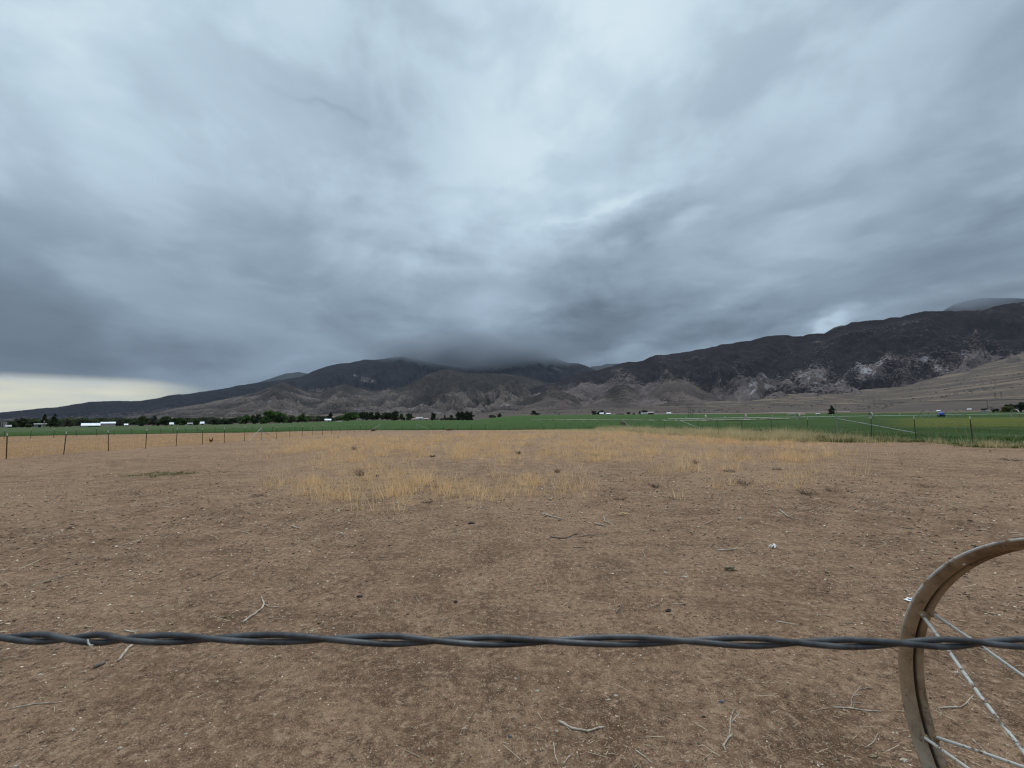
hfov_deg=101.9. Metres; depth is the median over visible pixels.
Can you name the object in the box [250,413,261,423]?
leafy tree
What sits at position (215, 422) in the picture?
understorey bush
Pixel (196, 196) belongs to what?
sky
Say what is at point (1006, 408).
yellow tree
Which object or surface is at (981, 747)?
twig
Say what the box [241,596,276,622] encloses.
twig
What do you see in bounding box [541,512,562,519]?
twig
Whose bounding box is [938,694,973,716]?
twig
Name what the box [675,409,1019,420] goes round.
wheel line
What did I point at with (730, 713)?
straw litter
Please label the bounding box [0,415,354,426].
distant woods
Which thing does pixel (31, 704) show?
twig
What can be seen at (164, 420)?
bushy tree
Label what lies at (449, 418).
hedge
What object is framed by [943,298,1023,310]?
ridge
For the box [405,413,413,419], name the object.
tree
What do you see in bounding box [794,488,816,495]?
dead shrub
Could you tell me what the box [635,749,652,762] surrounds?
twig
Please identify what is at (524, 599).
dirt clods
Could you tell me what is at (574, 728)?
twig
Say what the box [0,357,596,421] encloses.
mountain
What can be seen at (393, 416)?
poplar tree
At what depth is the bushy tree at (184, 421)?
263.69 m
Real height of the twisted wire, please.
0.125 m
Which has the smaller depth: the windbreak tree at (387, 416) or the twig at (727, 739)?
the twig at (727, 739)
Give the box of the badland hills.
[128,369,549,418]
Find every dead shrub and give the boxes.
[351,466,365,475]
[734,479,757,484]
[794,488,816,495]
[910,483,937,487]
[998,457,1023,460]
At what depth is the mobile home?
196.35 m
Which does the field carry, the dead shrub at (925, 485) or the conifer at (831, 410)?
the conifer at (831, 410)
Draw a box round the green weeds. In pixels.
[599,428,1023,448]
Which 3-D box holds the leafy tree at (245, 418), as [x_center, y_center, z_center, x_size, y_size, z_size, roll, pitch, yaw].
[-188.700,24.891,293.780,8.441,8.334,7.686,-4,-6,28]
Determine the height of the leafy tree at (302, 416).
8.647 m
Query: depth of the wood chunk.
1.83 m
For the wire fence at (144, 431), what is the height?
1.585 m
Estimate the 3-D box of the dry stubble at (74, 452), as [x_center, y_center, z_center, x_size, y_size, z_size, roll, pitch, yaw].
[-24.923,3.895,22.794,18.318,0.153,37.819,-1,-5,0]
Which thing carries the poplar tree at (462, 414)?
on the ground at (282, 745)
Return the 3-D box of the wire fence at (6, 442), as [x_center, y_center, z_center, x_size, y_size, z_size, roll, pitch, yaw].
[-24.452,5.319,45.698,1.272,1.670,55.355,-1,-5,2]
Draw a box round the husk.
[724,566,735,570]
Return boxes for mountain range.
[516,302,1023,407]
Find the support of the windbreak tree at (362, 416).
on the ground at (282, 745)
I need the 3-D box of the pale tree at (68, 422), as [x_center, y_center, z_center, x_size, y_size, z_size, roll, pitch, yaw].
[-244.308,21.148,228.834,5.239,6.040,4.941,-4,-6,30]
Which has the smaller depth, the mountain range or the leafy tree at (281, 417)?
the leafy tree at (281, 417)
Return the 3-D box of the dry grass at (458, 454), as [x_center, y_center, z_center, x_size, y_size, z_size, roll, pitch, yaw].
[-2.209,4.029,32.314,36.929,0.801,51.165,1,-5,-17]
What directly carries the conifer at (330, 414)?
on the ground at (282, 745)
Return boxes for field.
[0,412,1023,443]
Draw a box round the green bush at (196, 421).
[193,418,199,424]
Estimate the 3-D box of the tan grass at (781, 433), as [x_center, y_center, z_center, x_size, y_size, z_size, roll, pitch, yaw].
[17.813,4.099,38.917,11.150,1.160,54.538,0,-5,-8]
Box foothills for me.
[516,378,722,410]
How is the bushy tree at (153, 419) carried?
on the ground at (282, 745)
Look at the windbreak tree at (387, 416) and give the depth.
417.92 m
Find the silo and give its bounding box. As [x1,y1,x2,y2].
[1,422,7,427]
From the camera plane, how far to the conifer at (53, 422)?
204.77 m
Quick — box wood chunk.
[867,754,876,757]
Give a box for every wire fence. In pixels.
[0,424,349,438]
[0,424,378,458]
[401,420,610,429]
[622,415,1020,443]
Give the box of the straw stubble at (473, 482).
[0,434,1023,573]
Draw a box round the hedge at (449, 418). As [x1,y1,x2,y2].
[433,417,455,419]
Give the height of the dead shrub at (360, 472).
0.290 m
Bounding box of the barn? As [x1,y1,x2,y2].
[81,422,115,426]
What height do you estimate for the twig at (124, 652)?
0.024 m
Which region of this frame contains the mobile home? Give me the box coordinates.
[34,420,46,426]
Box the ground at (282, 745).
[0,353,1023,767]
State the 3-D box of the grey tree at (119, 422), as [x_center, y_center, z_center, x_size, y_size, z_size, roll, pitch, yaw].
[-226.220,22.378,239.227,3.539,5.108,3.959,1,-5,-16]
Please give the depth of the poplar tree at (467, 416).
420.77 m
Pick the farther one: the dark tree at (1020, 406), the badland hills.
the badland hills
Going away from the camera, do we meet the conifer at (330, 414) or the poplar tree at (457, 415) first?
the conifer at (330, 414)
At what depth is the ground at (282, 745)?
3.51 m
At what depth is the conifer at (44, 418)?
218.51 m
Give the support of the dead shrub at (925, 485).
on the ground at (282, 745)
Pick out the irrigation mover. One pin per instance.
(940, 414)
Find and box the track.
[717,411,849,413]
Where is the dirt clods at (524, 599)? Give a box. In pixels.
[0,465,1023,767]
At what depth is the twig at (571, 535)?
5.34 m
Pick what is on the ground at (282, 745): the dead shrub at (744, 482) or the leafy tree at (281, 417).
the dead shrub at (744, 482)
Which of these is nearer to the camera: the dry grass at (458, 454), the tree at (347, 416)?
the dry grass at (458, 454)
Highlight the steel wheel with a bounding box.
[898,538,1023,767]
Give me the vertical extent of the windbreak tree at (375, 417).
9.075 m
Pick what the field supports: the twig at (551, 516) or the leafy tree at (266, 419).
the leafy tree at (266, 419)
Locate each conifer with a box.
[40,414,47,426]
[47,414,61,426]
[327,412,334,421]
[828,405,834,413]
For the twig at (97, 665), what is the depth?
2.61 m
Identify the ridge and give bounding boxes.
[252,372,306,383]
[590,364,616,369]
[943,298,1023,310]
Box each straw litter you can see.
[0,451,1023,767]
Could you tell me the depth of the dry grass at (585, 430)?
53.28 m
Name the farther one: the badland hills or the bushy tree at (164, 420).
the badland hills
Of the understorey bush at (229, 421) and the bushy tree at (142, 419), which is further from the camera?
the understorey bush at (229, 421)
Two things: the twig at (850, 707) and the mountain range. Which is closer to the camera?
the twig at (850, 707)
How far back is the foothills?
2197.60 m
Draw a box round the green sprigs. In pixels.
[96,469,227,479]
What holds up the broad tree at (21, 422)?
on the ground at (282, 745)
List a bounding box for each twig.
[8,702,57,709]
[93,660,105,668]
[117,644,134,661]
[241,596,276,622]
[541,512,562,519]
[550,532,606,538]
[558,720,603,731]
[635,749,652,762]
[722,709,738,749]
[833,686,881,711]
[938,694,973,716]
[972,738,994,761]
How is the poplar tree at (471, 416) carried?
on the ground at (282, 745)
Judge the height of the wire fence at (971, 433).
1.739 m
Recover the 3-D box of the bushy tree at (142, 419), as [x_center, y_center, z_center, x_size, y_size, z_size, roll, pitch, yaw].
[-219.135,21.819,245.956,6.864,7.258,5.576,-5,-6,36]
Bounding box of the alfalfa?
[14,421,1023,439]
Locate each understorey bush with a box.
[206,419,222,424]
[220,418,238,424]
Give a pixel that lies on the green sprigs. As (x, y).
(164, 473)
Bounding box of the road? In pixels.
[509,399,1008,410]
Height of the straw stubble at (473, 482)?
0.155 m
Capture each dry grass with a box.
[0,431,355,459]
[232,429,913,512]
[482,428,657,433]
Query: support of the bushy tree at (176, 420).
on the field
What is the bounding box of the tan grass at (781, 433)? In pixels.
[594,424,1023,448]
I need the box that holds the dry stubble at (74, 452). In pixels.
[2,440,219,468]
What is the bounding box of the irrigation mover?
[920,410,964,417]
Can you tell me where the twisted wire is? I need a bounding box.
[0,631,1023,649]
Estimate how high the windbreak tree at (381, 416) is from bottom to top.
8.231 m
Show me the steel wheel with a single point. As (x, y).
(937, 584)
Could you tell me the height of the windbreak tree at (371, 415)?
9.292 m
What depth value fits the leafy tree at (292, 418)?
316.82 m
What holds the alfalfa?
on the field
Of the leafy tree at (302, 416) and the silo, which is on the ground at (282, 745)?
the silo
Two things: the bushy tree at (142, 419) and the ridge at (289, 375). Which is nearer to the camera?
the bushy tree at (142, 419)
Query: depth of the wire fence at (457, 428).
71.04 m
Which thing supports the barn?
on the ground at (282, 745)
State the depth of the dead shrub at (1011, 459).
12.83 m
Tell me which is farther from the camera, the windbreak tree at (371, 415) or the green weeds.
the windbreak tree at (371, 415)
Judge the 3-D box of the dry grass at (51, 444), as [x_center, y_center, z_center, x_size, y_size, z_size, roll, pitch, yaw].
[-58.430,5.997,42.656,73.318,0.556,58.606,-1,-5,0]
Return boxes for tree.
[8,421,17,427]
[15,417,32,427]
[62,417,74,426]
[115,418,123,425]
[137,415,148,425]
[148,416,160,425]
[156,416,171,425]
[172,417,181,424]
[180,419,187,424]
[238,414,250,423]
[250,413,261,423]
[259,410,276,423]
[272,411,287,422]
[286,415,296,422]
[295,413,307,422]
[338,412,358,420]
[359,412,365,420]
[365,412,373,419]
[372,412,378,420]
[376,413,384,420]
[384,412,390,420]
[389,411,399,420]
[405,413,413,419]
[455,412,460,419]
[459,411,465,419]
[464,411,469,419]
[468,412,474,419]
[999,406,1017,411]
[1013,402,1023,411]
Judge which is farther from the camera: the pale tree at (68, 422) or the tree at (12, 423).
the pale tree at (68, 422)
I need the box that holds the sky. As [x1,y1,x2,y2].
[0,0,1023,411]

